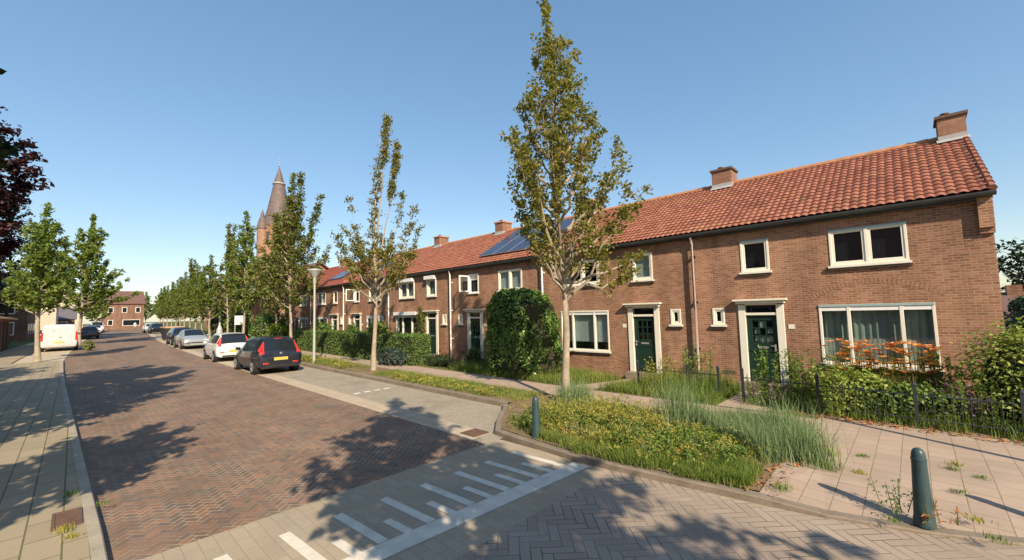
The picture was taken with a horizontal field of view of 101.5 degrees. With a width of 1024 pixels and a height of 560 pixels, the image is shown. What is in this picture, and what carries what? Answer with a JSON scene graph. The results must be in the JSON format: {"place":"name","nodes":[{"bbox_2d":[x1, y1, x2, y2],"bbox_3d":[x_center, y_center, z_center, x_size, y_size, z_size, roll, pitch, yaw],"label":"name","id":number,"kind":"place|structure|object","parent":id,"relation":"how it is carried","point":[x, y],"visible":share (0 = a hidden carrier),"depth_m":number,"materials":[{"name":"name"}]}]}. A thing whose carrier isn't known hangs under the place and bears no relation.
{"place":"outdoors","nodes":[
{"label":"outdoors","id":0,"kind":"place"},
{"bbox_2d":[0,342,34,364],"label":"pavement","id":1,"kind":"structure","parent":0,"point":[10,356],"depth_m":31.59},
{"bbox_2d":[0,361,89,559],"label":"pavement","id":2,"kind":"structure","parent":0,"point":[38,474],"depth_m":6.95,"materials":[{"name":"beige concrete"}]},
{"bbox_2d":[50,507,82,531],"bbox_3d":[-5.458,2.924,5.132,0.620,0.013,0.260,-6,-6,44],"label":"drain cover","id":3,"kind":"object","parent":2,"relation":"on","point":[69,516],"visible":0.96,"depth_m":5.13,"materials":[{"name":"metal"}]},
{"bbox_2d":[13,339,86,363],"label":"parking lot","id":4,"kind":"structure","parent":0,"point":[54,354],"depth_m":29.48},
{"bbox_2d":[0,202,79,360],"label":"street tree","id":5,"kind":"object","parent":4,"relation":"on","point":[42,257],"visible":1,"depth_m":25.18,"materials":[{"name":"green plant"}]},
{"bbox_2d":[40,324,80,351],"bbox_3d":[-37.663,4.798,34.871,5.195,2.200,2.387,-6,-6,44],"label":"parked van","id":6,"kind":"object","parent":4,"relation":"on","point":[60,336],"visible":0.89,"depth_m":33.14,"materials":[{"name":"white metal"}]},
{"bbox_2d":[56,213,141,344],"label":"street tree","id":7,"kind":"object","parent":4,"relation":"on","point":[88,297],"visible":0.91,"depth_m":40.21,"materials":[{"name":"green plant"}]},
{"bbox_2d":[63,329,477,559],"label":"brick road","id":8,"kind":"structure","parent":0,"point":[176,444],"depth_m":8.49,"materials":[{"name":"brown brick"}]},
{"bbox_2d":[117,442,484,559],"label":"brick border","id":9,"kind":"object","parent":8,"relation":"on","point":[199,536],"visible":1,"depth_m":5.45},
{"bbox_2d":[147,332,490,438],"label":"gutter strip","id":10,"kind":"object","parent":8,"relation":"on","point":[439,424],"visible":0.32,"depth_m":11.71,"materials":[{"name":"grey concrete"}]},
{"bbox_2d":[152,332,518,434],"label":"parking bay","id":11,"kind":"object","parent":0,"point":[472,414],"visible":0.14,"depth_m":12.52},
{"bbox_2d":[173,329,209,349],"bbox_3d":[-26.235,4.815,34.270,4.667,1.561,2.132,-6,-6,44],"label":"parked car","id":12,"kind":"object","parent":11,"relation":"on","point":[190,337],"visible":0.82,"depth_m":33.15,"materials":[{"name":"silver metal"}]},
{"bbox_2d":[203,332,247,362],"bbox_3d":[-16.833,3.904,24.678,3.675,1.630,2.037,-6,-6,44],"label":"parked car","id":13,"kind":"object","parent":11,"relation":"on","point":[218,346],"visible":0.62,"depth_m":23.43,"materials":[{"name":"white paint"}]},
{"bbox_2d":[234,336,301,374],"bbox_3d":[-11.521,3.428,19.581,4.221,1.640,2.090,-6,-6,44],"label":"parked car","id":14,"kind":"object","parent":11,"relation":"on","point":[256,355],"visible":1,"depth_m":18.31,"materials":[{"name":"black paint"}]},
{"bbox_2d":[141,439,610,559],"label":"raised table","id":15,"kind":"object","parent":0,"point":[318,527],"visible":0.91,"depth_m":5.26,"materials":[{"name":"grey brick"}]},
{"bbox_2d":[213,451,587,559],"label":"road marking","id":16,"kind":"object","parent":15,"relation":"on","point":[409,537],"visible":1,"depth_m":5.19,"materials":[{"name":"white paint"}]},
{"bbox_2d":[209,339,545,402],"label":"verge","id":17,"kind":"structure","parent":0,"point":[365,370],"depth_m":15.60,"materials":[{"name":"plant"}]},
{"bbox_2d":[307,268,322,362],"bbox_3d":[-9.851,1.821,20.859,0.720,4.820,0.720,-6,-6,44],"label":"street lamp","id":18,"kind":"object","parent":17,"relation":"on","point":[314,273],"visible":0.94,"depth_m":20.82,"materials":[{"name":"metal"}]},
{"bbox_2d":[330,112,425,370],"bbox_3d":[-5.838,-1.837,17.846,3.893,11.326,3.018,-3,-5,23],"label":"street tree","id":19,"kind":"object","parent":17,"relation":"on","point":[366,260],"visible":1,"depth_m":18.07,"materials":[{"name":"green plant"}]},
{"bbox_2d":[392,372,509,395],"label":"verge groundcover","id":20,"kind":"object","parent":17,"relation":"on","point":[425,377],"visible":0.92,"depth_m":13.73,"materials":[{"name":"plant"}]},
{"bbox_2d":[1,321,821,491],"bbox_3d":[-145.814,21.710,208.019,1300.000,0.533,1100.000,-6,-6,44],"label":"ground","id":21,"kind":"structure","parent":0,"point":[17,344],"depth_m":48.38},
{"bbox_2d":[0,317,17,351],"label":"carport","id":22,"kind":"object","parent":21,"relation":"on","point":[4,327],"visible":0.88,"depth_m":35.76,"materials":[{"name":"brown wood"}]},
{"bbox_2d":[0,68,20,166],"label":"garden tree","id":23,"kind":"object","parent":21,"relation":"on","point":[7,150],"visible":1,"depth_m":9.10,"materials":[{"name":"purple plant"}]},
{"bbox_2d":[0,191,35,343],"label":"garden tree","id":24,"kind":"object","parent":21,"relation":"on","point":[15,266],"visible":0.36,"depth_m":43.71,"materials":[{"name":"purple plant"}]},
{"bbox_2d":[0,272,38,341],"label":"house","id":25,"kind":"structure","parent":21,"relation":"on","point":[22,328],"depth_m":51.82,"materials":[{"name":"red brick"}]},
{"bbox_2d":[0,106,54,278],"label":"copper beech","id":26,"kind":"object","parent":21,"relation":"on","point":[20,185],"visible":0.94,"depth_m":41.20,"materials":[{"name":"purple plant"}]},
{"bbox_2d":[60,360,107,559],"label":"kerb","id":27,"kind":"structure","parent":21,"relation":"on","point":[97,549],"depth_m":5.94,"materials":[{"name":"concrete"}]},
{"bbox_2d":[101,291,145,329],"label":"house","id":28,"kind":"structure","parent":21,"relation":"on","point":[128,313],"depth_m":109.15,"materials":[{"name":"red brick"}]},
{"bbox_2d":[223,159,290,288],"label":"church","id":29,"kind":"structure","parent":21,"relation":"on","point":[275,205],"depth_m":121.12,"materials":[{"name":"brown brick"}]},
{"bbox_2d":[251,262,328,335],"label":"house","id":30,"kind":"structure","parent":21,"relation":"on","point":[256,310],"depth_m":40.37,"materials":[{"name":"orange brick"}]},
{"bbox_2d":[283,259,356,329],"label":"terraced house","id":31,"kind":"structure","parent":21,"relation":"on","point":[300,317],"depth_m":35.48,"materials":[{"name":"brown brick"}]},
{"bbox_2d":[310,252,386,330],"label":"terraced house","id":32,"kind":"structure","parent":21,"relation":"on","point":[330,299],"depth_m":31.27,"materials":[{"name":"brown brick"}]},
{"bbox_2d":[342,235,449,332],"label":"terraced house","id":33,"kind":"structure","parent":21,"relation":"on","point":[359,309],"depth_m":27.78,"materials":[{"name":"brown brick"}]},
{"bbox_2d":[299,362,510,406],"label":"kerb","id":34,"kind":"structure","parent":21,"relation":"on","point":[487,400],"depth_m":13.69,"materials":[{"name":"concrete"}]},
{"bbox_2d":[388,220,512,358],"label":"terraced house","id":35,"kind":"structure","parent":21,"relation":"on","point":[426,284],"depth_m":23.21,"materials":[{"name":"brown brick"}]},
{"bbox_2d":[393,312,417,333],"bbox_3d":[-6.010,2.648,23.886,2.300,1.650,0.380,-6,-6,44],"label":"window","id":36,"kind":"structure","parent":35,"relation":"in","point":[405,321],"depth_m":24.17,"materials":[{"name":"beige paint"}]},
{"bbox_2d":[398,278,414,299],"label":"window","id":37,"kind":"structure","parent":35,"relation":"in","point":[407,291],"depth_m":24.06,"materials":[{"name":"beige paint"}]},
{"bbox_2d":[447,199,598,362],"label":"terraced house","id":38,"kind":"structure","parent":21,"relation":"on","point":[481,275],"depth_m":19.85,"materials":[{"name":"brown brick"}]},
{"bbox_2d":[459,273,478,293],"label":"window","id":39,"kind":"structure","parent":38,"relation":"in","point":[470,283],"depth_m":20.14,"materials":[{"name":"white paint"}]},
{"bbox_2d":[497,268,521,292],"bbox_3d":[-0.070,0.049,18.427,1.560,1.020,0.225,-6,-6,44],"label":"window","id":40,"kind":"structure","parent":38,"relation":"in","point":[511,278],"depth_m":18.44,"materials":[{"name":"beige paint"}]},
{"bbox_2d":[495,404,761,504],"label":"kerb","id":41,"kind":"structure","parent":21,"relation":"on","point":[715,488],"depth_m":6.28,"materials":[{"name":"concrete"}]},
{"bbox_2d":[539,166,737,380],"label":"terraced house","id":42,"kind":"structure","parent":21,"relation":"on","point":[652,313],"depth_m":14.47,"materials":[{"name":"brown brick"}]},
{"bbox_2d":[566,259,598,287],"bbox_3d":[2.673,-0.220,15.810,1.560,1.020,0.225,-6,-6,44],"label":"window","id":43,"kind":"structure","parent":42,"relation":"in","point":[581,275],"depth_m":15.74,"materials":[{"name":"beige paint"}]},
{"bbox_2d":[561,310,611,354],"bbox_3d":[2.779,1.912,15.717,2.220,1.630,0.385,-6,-6,44],"label":"window","id":44,"kind":"structure","parent":42,"relation":"in","point":[589,329],"depth_m":15.64,"materials":[{"name":"beige paint"}]},
{"bbox_2d":[631,252,654,283],"bbox_3d":[4.420,-0.396,14.145,0.820,1.010,0.225,-6,-6,44],"label":"window","id":45,"kind":"structure","parent":42,"relation":"in","point":[646,276],"depth_m":14.16,"materials":[{"name":"beige paint"}]},
{"bbox_2d":[634,316,656,371],"bbox_3d":[4.460,2.137,14.000,0.752,1.817,0.141,-6,-6,44],"label":"door","id":46,"kind":"structure","parent":42,"relation":"in","point":[644,331],"depth_m":14.02,"materials":[{"name":"green paint"}]},
{"bbox_2d":[688,109,1005,398],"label":"terraced house","id":47,"kind":"structure","parent":21,"relation":"on","point":[894,244],"depth_m":10.68,"materials":[{"name":"brown brick"}]},
{"bbox_2d":[739,238,772,275],"bbox_3d":[6.859,-0.635,11.818,0.820,1.010,0.225,-6,-6,44],"label":"window","id":48,"kind":"structure","parent":47,"relation":"in","point":[754,254],"depth_m":11.86,"materials":[{"name":"beige paint"}]},
{"bbox_2d":[746,315,780,382],"bbox_3d":[6.972,1.890,11.604,0.752,1.817,0.141,-6,-6,44],"label":"door","id":49,"kind":"structure","parent":47,"relation":"in","point":[761,329],"depth_m":11.64,"materials":[{"name":"green paint"}]},
{"bbox_2d":[828,221,912,270],"bbox_3d":[8.606,-0.801,10.151,1.560,1.020,0.225,-6,-6,44],"label":"window","id":50,"kind":"structure","parent":47,"relation":"in","point":[880,245],"depth_m":10.12,"materials":[{"name":"beige paint"}]},
{"bbox_2d":[818,302,945,374],"bbox_3d":[8.726,1.329,10.044,2.220,1.630,0.385,-6,-6,44],"label":"window","id":51,"kind":"structure","parent":47,"relation":"in","point":[916,322],"depth_m":10.02,"materials":[{"name":"beige paint"}]},
{"bbox_2d":[761,493,1023,546],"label":"kerb","id":52,"kind":"structure","parent":21,"relation":"on","point":[778,502],"depth_m":4.68,"materials":[{"name":"concrete"}]},
{"bbox_2d":[910,447,936,529],"bbox_3d":[4.492,2.265,4.593,0.190,0.824,0.190,-6,-6,44],"label":"bollard","id":53,"kind":"object","parent":52,"relation":"on","point":[921,493],"visible":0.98,"depth_m":4.55,"materials":[{"name":"green metal"}]},
{"bbox_2d":[995,238,1023,291],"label":"garden tree","id":54,"kind":"object","parent":21,"relation":"on","point":[1018,276],"visible":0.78,"depth_m":30.59,"materials":[{"name":"green plant"}]},
{"bbox_2d":[1001,285,1023,331],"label":"house","id":55,"kind":"structure","parent":21,"relation":"on","point":[1011,292],"depth_m":28.14,"materials":[{"name":"red brick"}]},
{"bbox_2d":[0,0,1023,323],"label":"sky","id":56,"kind":"structure","parent":0,"point":[166,122],"materials":[{"name":"blue"}]},
{"bbox_2d":[204,333,821,418],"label":"garden ground","id":57,"kind":"structure","parent":0,"point":[458,362],"depth_m":13.57,"materials":[{"name":"soil"}]},
{"bbox_2d":[180,263,206,328],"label":"street tree","id":58,"kind":"object","parent":57,"relation":"on","point":[187,303],"visible":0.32,"depth_m":52.95,"materials":[{"name":"green plant"}]},
{"bbox_2d":[221,305,250,335],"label":"shrub","id":59,"kind":"object","parent":57,"relation":"on","point":[238,328],"visible":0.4,"depth_m":45.93,"materials":[{"name":"green plant"}]},
{"bbox_2d":[248,312,292,338],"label":"shrub","id":60,"kind":"object","parent":57,"relation":"on","point":[261,326],"visible":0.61,"depth_m":33.68,"materials":[{"name":"green plant"}]},
{"bbox_2d":[304,329,364,356],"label":"hedge","id":61,"kind":"object","parent":57,"relation":"on","point":[333,342],"visible":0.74,"depth_m":24.98,"materials":[{"name":"green plant"}]},
{"bbox_2d":[347,331,430,365],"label":"hedge","id":62,"kind":"object","parent":57,"relation":"on","point":[415,347],"visible":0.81,"depth_m":19.99,"materials":[{"name":"green plant"}]},
{"bbox_2d":[376,346,407,364],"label":"shrub","id":63,"kind":"object","parent":57,"relation":"on","point":[391,357],"visible":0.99,"depth_m":18.96,"materials":[{"name":"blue plant"}]},
{"bbox_2d":[484,287,561,378],"bbox_3d":[0.355,1.986,15.817,2.911,3.547,2.421,-6,-6,44],"label":"laurel bush","id":64,"kind":"object","parent":57,"relation":"on","point":[523,333],"visible":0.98,"depth_m":14.97,"materials":[{"name":"green plant"}]},
{"bbox_2d":[595,374,740,403],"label":"garden grass","id":65,"kind":"structure","parent":57,"relation":"on","point":[624,386],"depth_m":11.35,"materials":[{"name":"plant"}]},
{"bbox_2d":[636,360,720,397],"bbox_3d":[4.517,2.757,11.533,0.102,0.970,2.330,3,-6,-45],"label":"garden railing","id":66,"kind":"object","parent":57,"relation":"on","point":[691,372],"visible":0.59,"depth_m":11.30,"materials":[{"name":"metal"}]},
{"bbox_2d":[634,362,740,398],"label":"tall garden grass","id":67,"kind":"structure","parent":57,"relation":"on","point":[669,375],"depth_m":11.44,"materials":[{"name":"plant"}]},
{"bbox_2d":[680,344,712,383],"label":"tall weed","id":68,"kind":"object","parent":57,"relation":"on","point":[697,363],"visible":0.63,"depth_m":12.05,"materials":[{"name":"green plant"}]},
{"bbox_2d":[744,367,780,405],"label":"tall weed","id":69,"kind":"object","parent":57,"relation":"on","point":[763,394],"visible":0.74,"depth_m":9.97,"materials":[{"name":"green plant"}]},
{"bbox_2d":[752,345,773,401],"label":"tall weed","id":70,"kind":"object","parent":57,"relation":"on","point":[763,365],"visible":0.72,"depth_m":10.27,"materials":[{"name":"green plant"}]},
{"bbox_2d":[771,348,807,406],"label":"tall weed","id":71,"kind":"object","parent":57,"relation":"on","point":[791,366],"visible":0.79,"depth_m":9.84,"materials":[{"name":"green plant"}]},
{"bbox_2d":[794,348,842,398],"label":"tall weed","id":72,"kind":"object","parent":57,"relation":"on","point":[825,365],"visible":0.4,"depth_m":9.79,"materials":[{"name":"green plant"}]},
{"bbox_2d":[210,338,816,426],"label":"footpath","id":73,"kind":"structure","parent":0,"point":[509,383],"depth_m":14.04,"materials":[{"name":"beige concrete"}]},
{"bbox_2d":[189,254,225,338],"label":"street tree","id":74,"kind":"object","parent":73,"relation":"on","point":[206,301],"visible":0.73,"depth_m":45.44,"materials":[{"name":"green plant"}]},
{"bbox_2d":[205,223,239,332],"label":"street tree","id":75,"kind":"object","parent":73,"relation":"on","point":[219,295],"visible":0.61,"depth_m":41.27,"materials":[{"name":"green plant"}]},
{"bbox_2d":[221,210,264,333],"bbox_3d":[-22.665,-0.309,35.863,3.849,11.550,3.723,-1,-4,-1],"label":"street tree","id":76,"kind":"object","parent":73,"relation":"on","point":[243,257],"visible":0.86,"depth_m":35.41,"materials":[{"name":"green plant"}]},
{"bbox_2d":[248,215,296,323],"bbox_3d":[-17.964,-0.004,31.677,3.297,10.145,3.434,2,-6,-41],"label":"street tree","id":77,"kind":"object","parent":73,"relation":"on","point":[267,304],"visible":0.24,"depth_m":31.34,"materials":[{"name":"green plant"}]},
{"bbox_2d":[250,171,331,338],"bbox_3d":[-14.055,-1.248,26.669,3.852,11.754,4.535,-6,-6,44],"label":"street tree","id":78,"kind":"object","parent":73,"relation":"on","point":[290,254],"visible":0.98,"depth_m":26.66,"materials":[{"name":"green plant"}]},
{"bbox_2d":[450,360,618,384],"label":"garden grass","id":79,"kind":"structure","parent":0,"point":[576,374],"depth_m":14.36,"materials":[{"name":"green plant"}]},
{"bbox_2d":[501,394,821,490],"bbox_3d":[2.142,2.964,8.455,6.470,0.001,3.530,-6,-6,44],"label":"planting bed","id":80,"kind":"object","parent":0,"point":[520,409],"visible":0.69,"depth_m":8.28,"materials":[{"name":"soil"}]},
{"bbox_2d":[532,396,540,440],"bbox_3d":[0.454,2.623,7.934,0.190,0.824,0.190,-6,-6,44],"label":"bollard","id":81,"kind":"object","parent":80,"relation":"on","point":[535,416],"visible":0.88,"depth_m":7.88,"materials":[{"name":"metal"}]},
{"bbox_2d":[498,0,652,400],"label":"street tree","id":82,"kind":"object","parent":80,"relation":"on","point":[528,170],"visible":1,"depth_m":10.76,"materials":[{"name":"green plant"}]},
{"bbox_2d":[553,378,600,406],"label":"blue grass","id":83,"kind":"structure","parent":80,"relation":"on","point":[584,391],"depth_m":10.44,"materials":[{"name":"plant"}]},
{"bbox_2d":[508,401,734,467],"bbox_3d":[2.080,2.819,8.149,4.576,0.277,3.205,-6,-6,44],"label":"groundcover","id":84,"kind":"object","parent":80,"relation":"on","point":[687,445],"visible":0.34,"depth_m":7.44,"materials":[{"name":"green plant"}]},
{"bbox_2d":[527,398,719,458],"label":"scattered blue grass","id":85,"kind":"structure","parent":80,"relation":"on","point":[588,428],"depth_m":7.70,"materials":[{"name":"plant"}]},
{"bbox_2d":[508,399,769,481],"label":"ground cover plants","id":86,"kind":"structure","parent":80,"relation":"on","point":[527,427],"depth_m":7.07,"materials":[{"name":"plant"}]},
{"bbox_2d":[504,393,776,461],"bbox_3d":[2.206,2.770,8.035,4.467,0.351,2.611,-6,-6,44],"label":"dark groundcover","id":87,"kind":"object","parent":80,"relation":"on","point":[685,432],"visible":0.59,"depth_m":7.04,"materials":[{"name":"green plant"}]},
{"bbox_2d":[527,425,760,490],"bbox_3d":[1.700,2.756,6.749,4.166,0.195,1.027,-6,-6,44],"label":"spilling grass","id":88,"kind":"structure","parent":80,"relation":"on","point":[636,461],"depth_m":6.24,"materials":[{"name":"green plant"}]},
{"bbox_2d":[528,428,765,484],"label":"bed edge grass","id":89,"kind":"structure","parent":80,"relation":"on","point":[742,463],"depth_m":6.20,"materials":[{"name":"green plant"}]},
{"bbox_2d":[639,372,719,429],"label":"grass clump","id":90,"kind":"object","parent":80,"relation":"on","point":[679,408],"visible":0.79,"depth_m":8.26,"materials":[{"name":"plant"}]},
{"bbox_2d":[672,401,819,464],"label":"blue grass","id":91,"kind":"structure","parent":80,"relation":"on","point":[750,429],"depth_m":7.15,"materials":[{"name":"plant"}]},
{"bbox_2d":[729,390,847,449],"bbox_3d":[4.844,2.410,7.485,1.788,0.824,1.605,-6,-6,44],"label":"grass clump","id":92,"kind":"object","parent":80,"relation":"on","point":[790,414],"visible":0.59,"depth_m":7.40,"materials":[{"name":"plant"}]},
{"bbox_2d":[744,413,854,471],"bbox_3d":[4.508,2.402,6.339,1.584,0.689,1.344,-2,-4,3],"label":"grass clump","id":93,"kind":"object","parent":80,"relation":"on","point":[812,455],"visible":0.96,"depth_m":6.24,"materials":[{"name":"green plant"}]},
{"bbox_2d":[454,470,1023,559],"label":"side street","id":94,"kind":"structure","parent":0,"point":[612,515],"depth_m":4.57,"materials":[{"name":"grey brick"}]},
{"bbox_2d":[718,391,782,411],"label":"garden path","id":95,"kind":"structure","parent":0,"point":[733,401],"depth_m":10.15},
{"bbox_2d":[760,415,1023,536],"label":"sidewalk","id":96,"kind":"structure","parent":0,"point":[998,498],"depth_m":5.69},
{"bbox_2d":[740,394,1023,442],"bbox_3d":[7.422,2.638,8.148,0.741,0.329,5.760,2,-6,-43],"label":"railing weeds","id":97,"kind":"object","parent":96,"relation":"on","point":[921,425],"visible":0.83,"depth_m":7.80,"materials":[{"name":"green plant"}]},
{"bbox_2d":[868,476,912,515],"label":"tall weed","id":98,"kind":"object","parent":96,"relation":"on","point":[896,503],"visible":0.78,"depth_m":4.76,"materials":[{"name":"green plant"}]},
{"bbox_2d":[765,407,1022,443],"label":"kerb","id":99,"kind":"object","parent":96,"relation":"on","point":[872,421],"visible":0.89,"depth_m":7.86,"materials":[{"name":"concrete"}]},
{"bbox_2d":[772,386,1023,438],"bbox_3d":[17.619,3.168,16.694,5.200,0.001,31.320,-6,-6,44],"label":"garden ground","id":100,"kind":"structure","parent":0,"point":[941,427],"depth_m":7.79,"materials":[{"name":"plant"}]},
{"bbox_2d":[820,375,858,418],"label":"tall weed","id":101,"kind":"object","parent":100,"relation":"on","point":[829,395],"visible":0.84,"depth_m":8.78,"materials":[{"name":"green plant"}]},
{"bbox_2d":[798,364,901,411],"bbox_3d":[7.360,2.381,9.052,2.178,1.015,1.282,-6,-6,44],"label":"shrub","id":102,"kind":"object","parent":100,"relation":"on","point":[847,379],"visible":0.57,"depth_m":9.02,"materials":[{"name":"green plant"}]},
{"bbox_2d":[818,338,905,384],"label":"daylily clump","id":103,"kind":"object","parent":100,"relation":"on","point":[869,356],"visible":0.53,"depth_m":9.55,"materials":[{"name":"orange plant"}]},
{"bbox_2d":[740,367,1023,436],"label":"garden railing","id":104,"kind":"object","parent":100,"relation":"on","point":[915,395],"visible":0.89,"depth_m":7.94,"materials":[{"name":"black metal"}]},
{"bbox_2d":[831,377,1001,428],"bbox_3d":[7.892,2.409,8.463,2.668,0.875,1.105,-6,-6,44],"label":"shrub","id":105,"kind":"object","parent":100,"relation":"on","point":[928,403],"visible":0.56,"depth_m":8.23,"materials":[{"name":"green plant"}]},
{"bbox_2d":[876,341,963,394],"bbox_3d":[8.613,2.058,8.869,1.436,1.529,2.162,1,-5,-32],"label":"daylily clump","id":106,"kind":"object","parent":100,"relation":"on","point":[899,371],"visible":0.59,"depth_m":8.95,"materials":[{"name":"orange plant"}]},
{"bbox_2d":[930,351,967,393],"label":"tall weed","id":107,"kind":"object","parent":100,"relation":"on","point":[948,370],"visible":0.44,"depth_m":8.48,"materials":[{"name":"green plant"}]},
{"bbox_2d":[922,375,1017,431],"bbox_3d":[8.545,2.278,7.888,1.363,0.948,1.021,-3,-5,24],"label":"shrub","id":108,"kind":"object","parent":100,"relation":"on","point":[976,405],"visible":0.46,"depth_m":7.73,"materials":[{"name":"plant"}]},
{"bbox_2d":[945,316,1023,425],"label":"shrub","id":109,"kind":"object","parent":100,"relation":"on","point":[1001,364],"visible":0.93,"depth_m":7.63,"materials":[{"name":"green plant"}]},
{"bbox_2d":[948,369,1021,434],"bbox_3d":[8.562,2.209,7.518,1.062,1.144,0.705,-6,-6,44],"label":"tall weed","id":110,"kind":"object","parent":100,"relation":"on","point":[961,386],"visible":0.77,"depth_m":7.59,"materials":[{"name":"green plant"}]},
{"bbox_2d":[1003,295,1023,340],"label":"shrub","id":111,"kind":"object","parent":100,"relation":"on","point":[1016,309],"visible":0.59,"depth_m":16.99,"materials":[{"name":"green plant"}]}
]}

